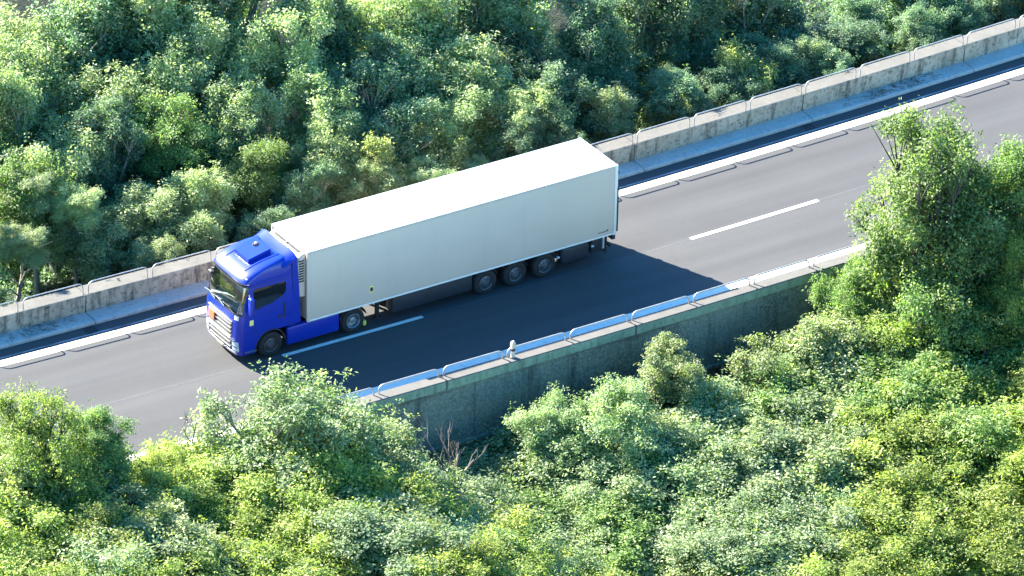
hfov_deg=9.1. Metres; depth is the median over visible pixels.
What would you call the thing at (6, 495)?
yellow green tree
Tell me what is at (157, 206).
pale woodland tree
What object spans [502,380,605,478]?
ash tree
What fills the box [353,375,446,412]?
coping segment
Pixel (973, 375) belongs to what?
bright green tree
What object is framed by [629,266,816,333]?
coping segment
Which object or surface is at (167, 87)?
pale woodland tree
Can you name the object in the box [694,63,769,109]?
woodland tree
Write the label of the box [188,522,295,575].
yellow green tree
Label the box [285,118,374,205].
pale woodland tree
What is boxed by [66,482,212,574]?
olive green tree
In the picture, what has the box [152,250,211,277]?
tube rail
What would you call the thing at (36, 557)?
yellow green tree
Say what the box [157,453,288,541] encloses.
yellow green tree
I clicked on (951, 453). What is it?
yellow green tree
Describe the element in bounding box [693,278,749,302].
tube rail
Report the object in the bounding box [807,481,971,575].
yellow green tree
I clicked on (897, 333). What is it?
yellow green tree
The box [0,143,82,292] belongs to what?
bright green tree
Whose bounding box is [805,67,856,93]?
tube rail
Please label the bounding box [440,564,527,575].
yellow green tree
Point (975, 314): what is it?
yellow green tree
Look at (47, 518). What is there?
yellow green tree
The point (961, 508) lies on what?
yellow green tree
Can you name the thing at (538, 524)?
bright green tree
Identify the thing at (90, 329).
gully grate
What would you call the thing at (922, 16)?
woodland tree
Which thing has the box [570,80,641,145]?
pale woodland tree
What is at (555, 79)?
woodland tree
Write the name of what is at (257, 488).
yellow green tree
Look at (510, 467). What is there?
ash tree
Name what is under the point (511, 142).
woodland tree
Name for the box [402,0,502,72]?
woodland tree
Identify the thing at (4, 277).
bright green tree
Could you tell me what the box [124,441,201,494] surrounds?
yellow green tree
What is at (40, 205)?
slender tree
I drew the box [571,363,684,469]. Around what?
ash tree
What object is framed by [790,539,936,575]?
yellow green tree
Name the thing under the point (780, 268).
tube rail
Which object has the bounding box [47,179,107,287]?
slender tree
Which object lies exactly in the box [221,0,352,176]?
pale woodland tree
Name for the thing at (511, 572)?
yellow green tree
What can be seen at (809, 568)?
yellow green tree
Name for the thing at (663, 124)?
tube rail
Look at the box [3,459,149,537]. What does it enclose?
yellow green tree
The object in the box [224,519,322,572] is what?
yellow green tree
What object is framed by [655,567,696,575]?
olive green tree
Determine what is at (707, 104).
leafy shrub
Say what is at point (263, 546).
yellow green tree
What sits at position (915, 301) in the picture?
bright green tree
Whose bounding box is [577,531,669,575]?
bright green tree
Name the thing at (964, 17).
woodland tree
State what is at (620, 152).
barrier segment
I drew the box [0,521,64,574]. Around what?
yellow green tree
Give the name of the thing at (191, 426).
bare twigs
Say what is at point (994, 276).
bright green tree
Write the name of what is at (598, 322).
tube rail
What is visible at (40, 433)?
yellow green tree
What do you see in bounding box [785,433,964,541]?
yellow green tree
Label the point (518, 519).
yellow green tree
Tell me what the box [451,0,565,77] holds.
pale woodland tree
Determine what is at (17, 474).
olive green tree
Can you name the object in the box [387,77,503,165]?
pale woodland tree
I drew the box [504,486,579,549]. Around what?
ash tree
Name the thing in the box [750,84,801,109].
tube rail
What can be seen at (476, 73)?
pale woodland tree
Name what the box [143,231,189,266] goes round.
leafy shrub
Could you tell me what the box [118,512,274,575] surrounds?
ash tree
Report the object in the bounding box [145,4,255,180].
pale woodland tree
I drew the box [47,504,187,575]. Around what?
ash tree
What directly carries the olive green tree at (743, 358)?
on the ground
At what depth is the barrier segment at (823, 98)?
254.66 m
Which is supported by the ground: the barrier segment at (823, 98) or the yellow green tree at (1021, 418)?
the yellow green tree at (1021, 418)
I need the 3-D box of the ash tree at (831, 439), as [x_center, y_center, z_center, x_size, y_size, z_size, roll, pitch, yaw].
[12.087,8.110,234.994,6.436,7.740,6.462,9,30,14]
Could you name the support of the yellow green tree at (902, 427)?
on the ground
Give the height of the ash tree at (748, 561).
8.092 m
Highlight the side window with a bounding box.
[254,281,285,309]
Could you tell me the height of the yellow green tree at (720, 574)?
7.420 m
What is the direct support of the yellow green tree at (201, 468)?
on the ground
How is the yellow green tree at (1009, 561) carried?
on the ground
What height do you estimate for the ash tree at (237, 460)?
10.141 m
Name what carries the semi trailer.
on the road
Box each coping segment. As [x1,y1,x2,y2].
[127,432,238,463]
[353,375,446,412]
[440,320,635,389]
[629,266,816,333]
[810,249,868,278]
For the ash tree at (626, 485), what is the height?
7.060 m
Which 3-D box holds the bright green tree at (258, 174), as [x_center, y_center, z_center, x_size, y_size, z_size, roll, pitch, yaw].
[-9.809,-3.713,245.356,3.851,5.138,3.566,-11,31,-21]
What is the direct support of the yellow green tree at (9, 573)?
on the ground
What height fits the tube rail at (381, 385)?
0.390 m
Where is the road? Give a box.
[0,57,1023,451]
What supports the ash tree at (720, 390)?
on the ground
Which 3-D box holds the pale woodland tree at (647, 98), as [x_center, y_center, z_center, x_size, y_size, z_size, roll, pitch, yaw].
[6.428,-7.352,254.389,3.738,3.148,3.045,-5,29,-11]
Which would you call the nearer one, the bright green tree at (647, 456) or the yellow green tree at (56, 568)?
the yellow green tree at (56, 568)
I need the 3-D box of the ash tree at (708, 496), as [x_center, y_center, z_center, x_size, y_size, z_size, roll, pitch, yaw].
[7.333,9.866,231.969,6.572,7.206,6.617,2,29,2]
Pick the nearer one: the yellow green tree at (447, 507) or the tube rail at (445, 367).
the yellow green tree at (447, 507)
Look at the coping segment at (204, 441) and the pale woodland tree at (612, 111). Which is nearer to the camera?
the coping segment at (204, 441)
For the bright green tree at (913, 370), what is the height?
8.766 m
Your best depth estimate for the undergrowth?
245.00 m
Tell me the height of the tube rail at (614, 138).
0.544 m
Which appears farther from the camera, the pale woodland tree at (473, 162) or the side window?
the pale woodland tree at (473, 162)
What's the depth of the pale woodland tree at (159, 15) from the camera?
248.19 m
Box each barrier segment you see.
[0,287,94,348]
[77,247,226,323]
[593,137,643,179]
[626,87,811,171]
[793,38,973,121]
[955,17,1023,71]
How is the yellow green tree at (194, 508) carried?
on the ground
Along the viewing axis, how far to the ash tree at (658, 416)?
234.64 m
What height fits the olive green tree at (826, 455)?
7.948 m
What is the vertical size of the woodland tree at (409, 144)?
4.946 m
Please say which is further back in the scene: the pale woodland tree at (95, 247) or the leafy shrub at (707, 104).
the leafy shrub at (707, 104)
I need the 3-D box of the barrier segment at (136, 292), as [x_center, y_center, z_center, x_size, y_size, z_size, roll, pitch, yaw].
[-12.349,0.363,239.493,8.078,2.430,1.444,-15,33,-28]
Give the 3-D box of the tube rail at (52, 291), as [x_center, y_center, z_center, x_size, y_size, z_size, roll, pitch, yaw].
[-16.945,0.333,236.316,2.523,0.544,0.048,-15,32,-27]
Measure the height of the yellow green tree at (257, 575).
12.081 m
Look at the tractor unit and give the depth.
234.30 m
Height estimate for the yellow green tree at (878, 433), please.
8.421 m
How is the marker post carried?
on the coping segment at (537, 355)
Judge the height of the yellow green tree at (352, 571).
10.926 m
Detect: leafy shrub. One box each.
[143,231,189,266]
[545,121,590,145]
[671,87,718,119]
[815,43,858,78]
[894,21,943,55]
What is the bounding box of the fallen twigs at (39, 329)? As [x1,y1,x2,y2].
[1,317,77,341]
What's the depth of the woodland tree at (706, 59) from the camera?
255.18 m
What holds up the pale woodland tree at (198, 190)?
on the ground
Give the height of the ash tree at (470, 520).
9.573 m
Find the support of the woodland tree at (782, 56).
on the ground
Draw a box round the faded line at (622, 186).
[0,64,1023,358]
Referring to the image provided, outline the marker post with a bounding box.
[510,340,515,357]
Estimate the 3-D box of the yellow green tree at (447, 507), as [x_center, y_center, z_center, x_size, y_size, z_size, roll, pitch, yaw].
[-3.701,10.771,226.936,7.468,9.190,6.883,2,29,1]
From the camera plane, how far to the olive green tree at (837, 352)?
236.28 m
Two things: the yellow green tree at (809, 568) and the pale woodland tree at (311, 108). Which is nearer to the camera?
the yellow green tree at (809, 568)
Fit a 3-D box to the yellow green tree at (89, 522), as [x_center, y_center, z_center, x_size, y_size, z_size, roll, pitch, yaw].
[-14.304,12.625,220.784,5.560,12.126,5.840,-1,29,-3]
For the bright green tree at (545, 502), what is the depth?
229.87 m
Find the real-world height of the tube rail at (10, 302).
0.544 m
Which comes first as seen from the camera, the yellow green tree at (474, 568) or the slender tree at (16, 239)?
the yellow green tree at (474, 568)
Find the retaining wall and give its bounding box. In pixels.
[366,266,904,476]
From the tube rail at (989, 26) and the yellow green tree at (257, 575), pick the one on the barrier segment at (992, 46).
the tube rail at (989, 26)
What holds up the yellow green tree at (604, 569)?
on the ground
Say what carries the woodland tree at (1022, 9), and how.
on the ground
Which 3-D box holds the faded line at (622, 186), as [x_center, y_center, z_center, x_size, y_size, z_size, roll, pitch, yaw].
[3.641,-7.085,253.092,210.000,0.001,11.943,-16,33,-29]
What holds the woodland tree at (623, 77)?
on the ground
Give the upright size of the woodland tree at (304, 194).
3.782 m
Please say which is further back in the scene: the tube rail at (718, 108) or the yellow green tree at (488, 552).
the tube rail at (718, 108)
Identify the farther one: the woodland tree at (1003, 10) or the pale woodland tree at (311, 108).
the woodland tree at (1003, 10)
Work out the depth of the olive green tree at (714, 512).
228.30 m
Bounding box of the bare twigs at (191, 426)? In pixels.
[183,409,205,443]
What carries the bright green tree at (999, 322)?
on the ground
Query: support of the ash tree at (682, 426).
on the ground
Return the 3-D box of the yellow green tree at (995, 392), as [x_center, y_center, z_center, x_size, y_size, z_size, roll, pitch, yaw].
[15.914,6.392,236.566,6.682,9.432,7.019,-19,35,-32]
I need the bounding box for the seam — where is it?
[5,136,1022,430]
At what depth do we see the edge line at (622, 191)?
248.86 m
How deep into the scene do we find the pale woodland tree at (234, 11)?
250.32 m
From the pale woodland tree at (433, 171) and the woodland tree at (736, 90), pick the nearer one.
the pale woodland tree at (433, 171)
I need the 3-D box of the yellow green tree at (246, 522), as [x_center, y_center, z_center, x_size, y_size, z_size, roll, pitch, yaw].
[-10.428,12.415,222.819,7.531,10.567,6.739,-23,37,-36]
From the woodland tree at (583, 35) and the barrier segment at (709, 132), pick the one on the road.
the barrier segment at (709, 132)
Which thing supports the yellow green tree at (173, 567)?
on the ground
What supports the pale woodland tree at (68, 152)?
on the ground
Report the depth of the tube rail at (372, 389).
231.08 m
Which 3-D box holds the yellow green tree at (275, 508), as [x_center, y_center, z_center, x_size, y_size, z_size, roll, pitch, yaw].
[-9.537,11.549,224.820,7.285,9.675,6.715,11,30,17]
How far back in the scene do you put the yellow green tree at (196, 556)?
217.24 m
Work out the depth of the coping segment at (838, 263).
240.95 m
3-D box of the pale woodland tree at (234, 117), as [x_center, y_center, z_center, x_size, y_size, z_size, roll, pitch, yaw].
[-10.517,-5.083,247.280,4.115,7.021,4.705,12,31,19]
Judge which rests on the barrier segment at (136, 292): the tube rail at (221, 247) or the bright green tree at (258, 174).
the tube rail at (221, 247)
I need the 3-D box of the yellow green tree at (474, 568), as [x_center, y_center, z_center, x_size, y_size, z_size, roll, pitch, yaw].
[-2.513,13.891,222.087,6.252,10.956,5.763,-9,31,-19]
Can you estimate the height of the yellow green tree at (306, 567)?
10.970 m
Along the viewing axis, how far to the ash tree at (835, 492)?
231.07 m
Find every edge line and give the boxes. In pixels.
[0,67,1023,366]
[129,241,877,460]
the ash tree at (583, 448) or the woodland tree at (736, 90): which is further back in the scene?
the woodland tree at (736, 90)
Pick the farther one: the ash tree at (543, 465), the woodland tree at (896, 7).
the woodland tree at (896, 7)
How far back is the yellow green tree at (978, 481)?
230.88 m
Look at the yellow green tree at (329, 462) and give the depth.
223.85 m
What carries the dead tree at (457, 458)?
on the ground
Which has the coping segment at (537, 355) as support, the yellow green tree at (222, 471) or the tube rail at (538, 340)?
the tube rail at (538, 340)
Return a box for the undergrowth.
[0,0,982,304]
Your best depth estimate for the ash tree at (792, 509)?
229.46 m
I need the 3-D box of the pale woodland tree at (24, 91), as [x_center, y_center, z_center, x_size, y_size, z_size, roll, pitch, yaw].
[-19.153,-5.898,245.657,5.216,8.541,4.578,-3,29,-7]
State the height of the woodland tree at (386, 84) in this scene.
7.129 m
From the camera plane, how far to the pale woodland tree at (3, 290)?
237.92 m
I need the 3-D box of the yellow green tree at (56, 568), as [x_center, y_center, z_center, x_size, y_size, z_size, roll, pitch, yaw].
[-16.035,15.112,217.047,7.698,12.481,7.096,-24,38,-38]
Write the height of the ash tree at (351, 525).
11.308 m
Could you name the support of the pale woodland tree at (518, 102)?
on the ground
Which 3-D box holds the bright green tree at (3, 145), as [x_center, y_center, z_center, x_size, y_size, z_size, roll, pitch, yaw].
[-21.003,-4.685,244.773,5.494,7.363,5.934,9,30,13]
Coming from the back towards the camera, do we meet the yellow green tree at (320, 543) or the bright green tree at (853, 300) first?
the bright green tree at (853, 300)
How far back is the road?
240.23 m
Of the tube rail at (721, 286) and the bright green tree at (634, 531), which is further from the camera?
the tube rail at (721, 286)
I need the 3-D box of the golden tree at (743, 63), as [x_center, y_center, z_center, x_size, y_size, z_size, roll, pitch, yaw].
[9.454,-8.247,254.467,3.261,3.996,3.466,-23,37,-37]
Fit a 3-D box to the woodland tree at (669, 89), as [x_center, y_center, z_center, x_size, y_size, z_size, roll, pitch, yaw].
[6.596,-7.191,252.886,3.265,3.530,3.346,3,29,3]
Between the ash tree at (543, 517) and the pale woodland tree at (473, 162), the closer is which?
the ash tree at (543, 517)
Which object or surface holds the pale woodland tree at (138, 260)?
on the ground
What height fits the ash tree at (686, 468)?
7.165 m
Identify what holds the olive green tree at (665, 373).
on the ground
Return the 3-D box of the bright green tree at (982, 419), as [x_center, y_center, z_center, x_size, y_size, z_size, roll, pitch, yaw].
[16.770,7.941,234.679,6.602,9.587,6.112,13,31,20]
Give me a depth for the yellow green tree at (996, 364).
235.23 m
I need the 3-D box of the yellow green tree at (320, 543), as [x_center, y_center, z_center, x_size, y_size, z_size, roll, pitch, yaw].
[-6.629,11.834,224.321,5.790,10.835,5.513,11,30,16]
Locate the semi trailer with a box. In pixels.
[270,137,618,321]
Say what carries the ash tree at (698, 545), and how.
on the ground
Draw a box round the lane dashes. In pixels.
[282,199,818,356]
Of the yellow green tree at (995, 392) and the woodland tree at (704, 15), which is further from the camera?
the woodland tree at (704, 15)
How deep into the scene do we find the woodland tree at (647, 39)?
255.87 m
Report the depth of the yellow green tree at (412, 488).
224.51 m
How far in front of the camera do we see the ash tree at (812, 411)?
234.27 m
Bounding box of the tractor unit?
[204,229,365,355]
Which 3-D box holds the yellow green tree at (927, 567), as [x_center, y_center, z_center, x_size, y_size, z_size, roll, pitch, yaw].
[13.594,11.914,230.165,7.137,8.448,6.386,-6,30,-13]
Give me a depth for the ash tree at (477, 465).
232.59 m
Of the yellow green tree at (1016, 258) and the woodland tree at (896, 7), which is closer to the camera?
the yellow green tree at (1016, 258)
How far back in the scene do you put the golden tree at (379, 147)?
245.56 m
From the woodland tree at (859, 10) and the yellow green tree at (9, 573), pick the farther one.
the woodland tree at (859, 10)
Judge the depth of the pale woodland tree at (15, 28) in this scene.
246.42 m
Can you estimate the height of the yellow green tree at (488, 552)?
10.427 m
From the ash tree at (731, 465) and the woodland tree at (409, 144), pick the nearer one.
the ash tree at (731, 465)
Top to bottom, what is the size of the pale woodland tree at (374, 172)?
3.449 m
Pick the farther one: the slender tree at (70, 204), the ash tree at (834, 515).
the slender tree at (70, 204)
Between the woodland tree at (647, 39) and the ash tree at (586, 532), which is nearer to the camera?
the ash tree at (586, 532)
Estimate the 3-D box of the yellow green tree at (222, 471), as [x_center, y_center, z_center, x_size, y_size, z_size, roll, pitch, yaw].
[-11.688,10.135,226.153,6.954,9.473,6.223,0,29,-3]
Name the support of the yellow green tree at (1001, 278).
on the ground
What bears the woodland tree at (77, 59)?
on the ground
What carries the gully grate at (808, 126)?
on the road
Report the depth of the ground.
257.35 m
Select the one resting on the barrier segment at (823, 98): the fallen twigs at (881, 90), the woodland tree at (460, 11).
the fallen twigs at (881, 90)
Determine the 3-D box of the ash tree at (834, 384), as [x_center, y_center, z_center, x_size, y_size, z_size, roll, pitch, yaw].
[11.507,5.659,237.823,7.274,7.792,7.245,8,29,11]
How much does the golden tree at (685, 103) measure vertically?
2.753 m
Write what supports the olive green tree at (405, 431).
on the ground
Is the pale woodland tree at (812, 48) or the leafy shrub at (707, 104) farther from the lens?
the pale woodland tree at (812, 48)
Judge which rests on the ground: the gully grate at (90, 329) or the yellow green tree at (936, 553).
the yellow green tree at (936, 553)
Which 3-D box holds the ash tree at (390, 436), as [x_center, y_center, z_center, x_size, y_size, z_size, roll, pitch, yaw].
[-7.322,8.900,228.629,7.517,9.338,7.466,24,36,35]
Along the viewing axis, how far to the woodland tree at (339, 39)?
250.56 m
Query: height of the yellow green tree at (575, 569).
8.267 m
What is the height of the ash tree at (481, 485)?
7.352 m
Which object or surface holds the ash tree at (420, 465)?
on the ground
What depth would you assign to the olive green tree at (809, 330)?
236.44 m
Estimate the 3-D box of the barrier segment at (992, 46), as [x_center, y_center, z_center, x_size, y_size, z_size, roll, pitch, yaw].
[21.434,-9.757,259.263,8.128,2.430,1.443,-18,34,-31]
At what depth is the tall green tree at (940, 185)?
236.58 m
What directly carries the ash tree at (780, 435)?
on the ground
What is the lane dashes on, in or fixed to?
on the road
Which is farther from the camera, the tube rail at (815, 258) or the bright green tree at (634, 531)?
the tube rail at (815, 258)
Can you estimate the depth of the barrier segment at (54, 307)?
236.39 m
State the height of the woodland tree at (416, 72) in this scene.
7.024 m
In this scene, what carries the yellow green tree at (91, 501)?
on the ground
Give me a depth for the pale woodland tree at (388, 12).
251.44 m
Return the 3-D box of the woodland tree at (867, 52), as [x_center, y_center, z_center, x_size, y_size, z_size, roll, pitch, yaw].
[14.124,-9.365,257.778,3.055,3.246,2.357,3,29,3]
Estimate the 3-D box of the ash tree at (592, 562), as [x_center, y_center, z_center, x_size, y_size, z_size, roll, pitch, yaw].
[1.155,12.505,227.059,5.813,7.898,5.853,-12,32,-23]
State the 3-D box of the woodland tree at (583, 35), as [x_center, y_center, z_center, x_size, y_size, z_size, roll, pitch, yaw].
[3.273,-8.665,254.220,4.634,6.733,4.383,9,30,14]
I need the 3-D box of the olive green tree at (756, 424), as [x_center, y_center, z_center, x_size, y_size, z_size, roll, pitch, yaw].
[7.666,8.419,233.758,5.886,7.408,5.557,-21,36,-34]
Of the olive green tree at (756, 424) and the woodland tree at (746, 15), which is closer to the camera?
the olive green tree at (756, 424)
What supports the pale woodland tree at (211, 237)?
on the ground
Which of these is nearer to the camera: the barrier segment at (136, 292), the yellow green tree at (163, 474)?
the yellow green tree at (163, 474)
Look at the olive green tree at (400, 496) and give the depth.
223.12 m
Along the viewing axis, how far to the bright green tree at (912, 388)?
234.02 m
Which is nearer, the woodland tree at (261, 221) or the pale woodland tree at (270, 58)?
the woodland tree at (261, 221)
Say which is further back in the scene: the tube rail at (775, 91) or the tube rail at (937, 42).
the tube rail at (937, 42)
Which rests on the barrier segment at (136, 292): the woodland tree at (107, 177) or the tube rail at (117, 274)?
the tube rail at (117, 274)
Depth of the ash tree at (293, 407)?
225.06 m
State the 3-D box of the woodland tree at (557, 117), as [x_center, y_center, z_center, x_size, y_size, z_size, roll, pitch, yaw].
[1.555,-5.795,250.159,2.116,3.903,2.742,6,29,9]
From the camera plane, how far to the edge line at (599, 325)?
237.63 m
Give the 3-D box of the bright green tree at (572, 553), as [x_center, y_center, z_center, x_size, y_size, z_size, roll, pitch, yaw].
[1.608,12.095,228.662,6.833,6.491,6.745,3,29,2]
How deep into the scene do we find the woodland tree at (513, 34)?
252.13 m
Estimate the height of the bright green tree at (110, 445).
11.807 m
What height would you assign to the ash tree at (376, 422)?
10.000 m
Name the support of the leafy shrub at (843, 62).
on the ground
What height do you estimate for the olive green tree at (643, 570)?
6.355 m
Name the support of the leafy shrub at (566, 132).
on the ground
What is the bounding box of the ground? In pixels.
[0,0,892,305]
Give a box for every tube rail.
[0,301,17,312]
[22,284,83,310]
[88,267,147,294]
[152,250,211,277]
[215,242,236,256]
[325,388,373,400]
[378,369,438,393]
[443,351,502,375]
[507,332,565,356]
[570,314,627,338]
[590,133,632,144]
[632,296,689,320]
[636,117,689,142]
[693,100,746,126]
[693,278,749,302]
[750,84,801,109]
[753,260,809,283]
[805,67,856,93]
[813,242,865,265]
[860,51,909,76]
[913,35,963,60]
[966,19,1015,44]
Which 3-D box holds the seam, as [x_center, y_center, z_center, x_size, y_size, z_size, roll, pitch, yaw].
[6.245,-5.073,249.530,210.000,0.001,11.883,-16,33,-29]
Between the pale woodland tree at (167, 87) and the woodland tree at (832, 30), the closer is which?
the pale woodland tree at (167, 87)
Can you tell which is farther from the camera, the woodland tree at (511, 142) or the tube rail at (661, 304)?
the woodland tree at (511, 142)
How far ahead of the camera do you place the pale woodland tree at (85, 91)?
245.45 m
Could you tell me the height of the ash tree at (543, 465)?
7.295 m
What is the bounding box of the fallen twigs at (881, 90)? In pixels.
[842,72,939,107]
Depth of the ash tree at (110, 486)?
219.96 m
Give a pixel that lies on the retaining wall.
(471, 409)
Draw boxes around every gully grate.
[82,325,97,332]
[801,123,815,129]
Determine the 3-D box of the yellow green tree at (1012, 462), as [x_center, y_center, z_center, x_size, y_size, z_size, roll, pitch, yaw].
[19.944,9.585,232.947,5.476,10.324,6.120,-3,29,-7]
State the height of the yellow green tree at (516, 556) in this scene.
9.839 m
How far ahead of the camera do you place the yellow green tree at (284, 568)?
219.62 m
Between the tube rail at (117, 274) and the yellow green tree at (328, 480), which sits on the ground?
the yellow green tree at (328, 480)
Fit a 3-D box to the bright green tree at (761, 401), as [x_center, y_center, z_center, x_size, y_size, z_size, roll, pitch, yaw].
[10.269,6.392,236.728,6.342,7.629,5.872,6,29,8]
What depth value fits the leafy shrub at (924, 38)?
257.20 m
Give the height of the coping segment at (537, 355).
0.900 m
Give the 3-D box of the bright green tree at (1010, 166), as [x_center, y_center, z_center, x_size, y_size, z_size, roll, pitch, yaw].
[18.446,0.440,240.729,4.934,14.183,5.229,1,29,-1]
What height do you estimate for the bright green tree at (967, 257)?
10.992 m
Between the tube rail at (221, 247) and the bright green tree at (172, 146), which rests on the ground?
the bright green tree at (172, 146)
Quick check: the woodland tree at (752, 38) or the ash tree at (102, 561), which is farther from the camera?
the woodland tree at (752, 38)
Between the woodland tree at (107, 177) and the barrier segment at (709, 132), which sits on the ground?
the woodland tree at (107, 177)
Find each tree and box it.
[0,0,81,156]
[0,20,73,156]
[0,85,20,167]
[0,117,127,281]
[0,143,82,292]
[0,165,58,296]
[0,216,54,302]
[0,260,22,306]
[0,277,12,302]
[0,376,108,502]
[0,436,60,515]
[0,466,88,564]
[0,486,112,575]
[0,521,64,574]
[0,528,115,575]
[0,544,42,575]
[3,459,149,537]
[24,456,122,539]
[26,0,183,119]
[27,490,176,571]
[32,559,76,575]
[42,0,219,83]
[43,198,148,284]
[45,60,170,232]
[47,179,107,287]
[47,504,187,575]
[55,398,143,483]
[56,434,192,505]
[64,94,161,206]
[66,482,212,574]
[69,470,219,547]
[94,552,186,575]
[97,175,206,275]
[101,44,203,187]
[107,235,173,274]
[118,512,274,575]
[121,92,226,187]
[121,475,230,538]
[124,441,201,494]
[126,432,241,512]
[130,528,262,575]
[131,426,275,533]
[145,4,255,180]
[152,202,228,258]
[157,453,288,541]
[161,491,293,573]
[163,160,243,260]
[171,0,280,92]
[174,355,410,518]
[182,445,336,558]
[184,524,297,575]
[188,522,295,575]
[194,413,382,485]
[195,67,290,231]
[197,562,293,575]
[200,490,301,564]
[208,131,297,233]
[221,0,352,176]
[224,424,406,513]
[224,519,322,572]
[225,450,406,569]
[231,204,299,242]
[234,415,426,473]
[236,557,340,575]
[245,536,392,575]
[248,0,377,129]
[256,486,403,575]
[266,57,365,205]
[268,159,345,216]
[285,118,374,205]
[299,479,477,575]
[306,468,444,575]
[308,49,434,155]
[308,385,414,465]
[324,455,447,529]
[327,556,453,575]
[328,129,411,197]
[337,24,455,117]
[337,154,412,199]
[342,0,468,96]
[343,97,445,180]
[356,442,460,500]
[358,531,503,575]
[368,413,441,482]
[377,515,512,575]
[378,449,503,535]
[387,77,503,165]
[393,480,524,565]
[400,151,459,186]
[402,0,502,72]
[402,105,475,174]
[410,416,487,481]
[411,29,517,157]
[422,452,565,522]
[433,405,574,493]
[435,514,556,575]
[440,482,557,562]
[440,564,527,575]
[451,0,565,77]
[458,153,492,170]
[466,442,575,538]
[467,73,579,160]
[468,540,574,575]
[475,16,577,129]
[475,500,588,574]
[479,464,575,552]
[484,111,553,161]
[486,390,679,513]
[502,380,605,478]
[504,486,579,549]
[512,420,683,517]
[513,42,606,138]
[520,521,624,575]
[530,459,693,544]
[531,91,578,145]
[534,499,646,566]
[537,0,646,119]
[539,537,636,575]
[544,512,665,575]
[552,534,600,573]
[565,559,585,575]
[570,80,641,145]
[571,55,653,139]
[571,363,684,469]
[577,488,693,575]
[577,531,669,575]
[589,370,691,445]
[590,0,698,114]
[592,431,683,521]
[598,443,731,535]
[600,383,769,510]
[624,495,778,575]
[633,60,707,128]
[633,331,705,411]
[638,64,709,127]
[640,452,796,554]
[648,0,744,74]
[653,355,776,466]
[655,557,733,575]
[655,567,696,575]
[656,406,780,499]
[660,93,699,123]
[668,486,803,575]
[675,426,824,538]
[676,479,853,575]
[682,40,764,108]
[690,467,855,557]
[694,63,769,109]
[709,30,784,96]
[713,324,818,413]
[714,0,809,50]
[715,27,816,88]
[723,352,833,443]
[724,549,867,575]
[726,412,847,465]
[731,411,883,505]
[737,375,882,460]
[745,36,814,93]
[754,327,900,432]
[757,482,879,575]
[771,9,870,70]
[774,312,923,386]
[774,410,903,493]
[783,299,884,383]
[785,29,854,81]
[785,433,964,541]
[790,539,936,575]
[795,443,900,530]
[802,247,881,331]
[807,354,949,468]
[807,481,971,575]
[813,0,896,53]
[821,377,961,483]
[829,458,993,575]
[832,400,996,499]
[836,507,965,575]
[840,17,897,69]
[844,95,1020,349]
[848,332,1023,444]
[852,271,976,373]
[853,264,987,372]
[856,341,1010,416]
[859,492,1023,575]
[862,0,951,51]
[871,385,1020,484]
[877,269,1017,361]
[883,0,948,55]
[893,430,1023,547]
[894,209,1000,289]
[907,468,1023,575]
[921,0,997,40]
[929,380,1023,495]
[946,132,1023,282]
[949,274,1023,354]
[951,328,1023,410]
[957,325,1023,420]
[971,0,1023,26]
[973,238,1023,297]
[978,228,1023,337]
[984,278,1023,363]
[985,436,1023,519]
[1003,368,1023,443]
[1011,0,1023,17]
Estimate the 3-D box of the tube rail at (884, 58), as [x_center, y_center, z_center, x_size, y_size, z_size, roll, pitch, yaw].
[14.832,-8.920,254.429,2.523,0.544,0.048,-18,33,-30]

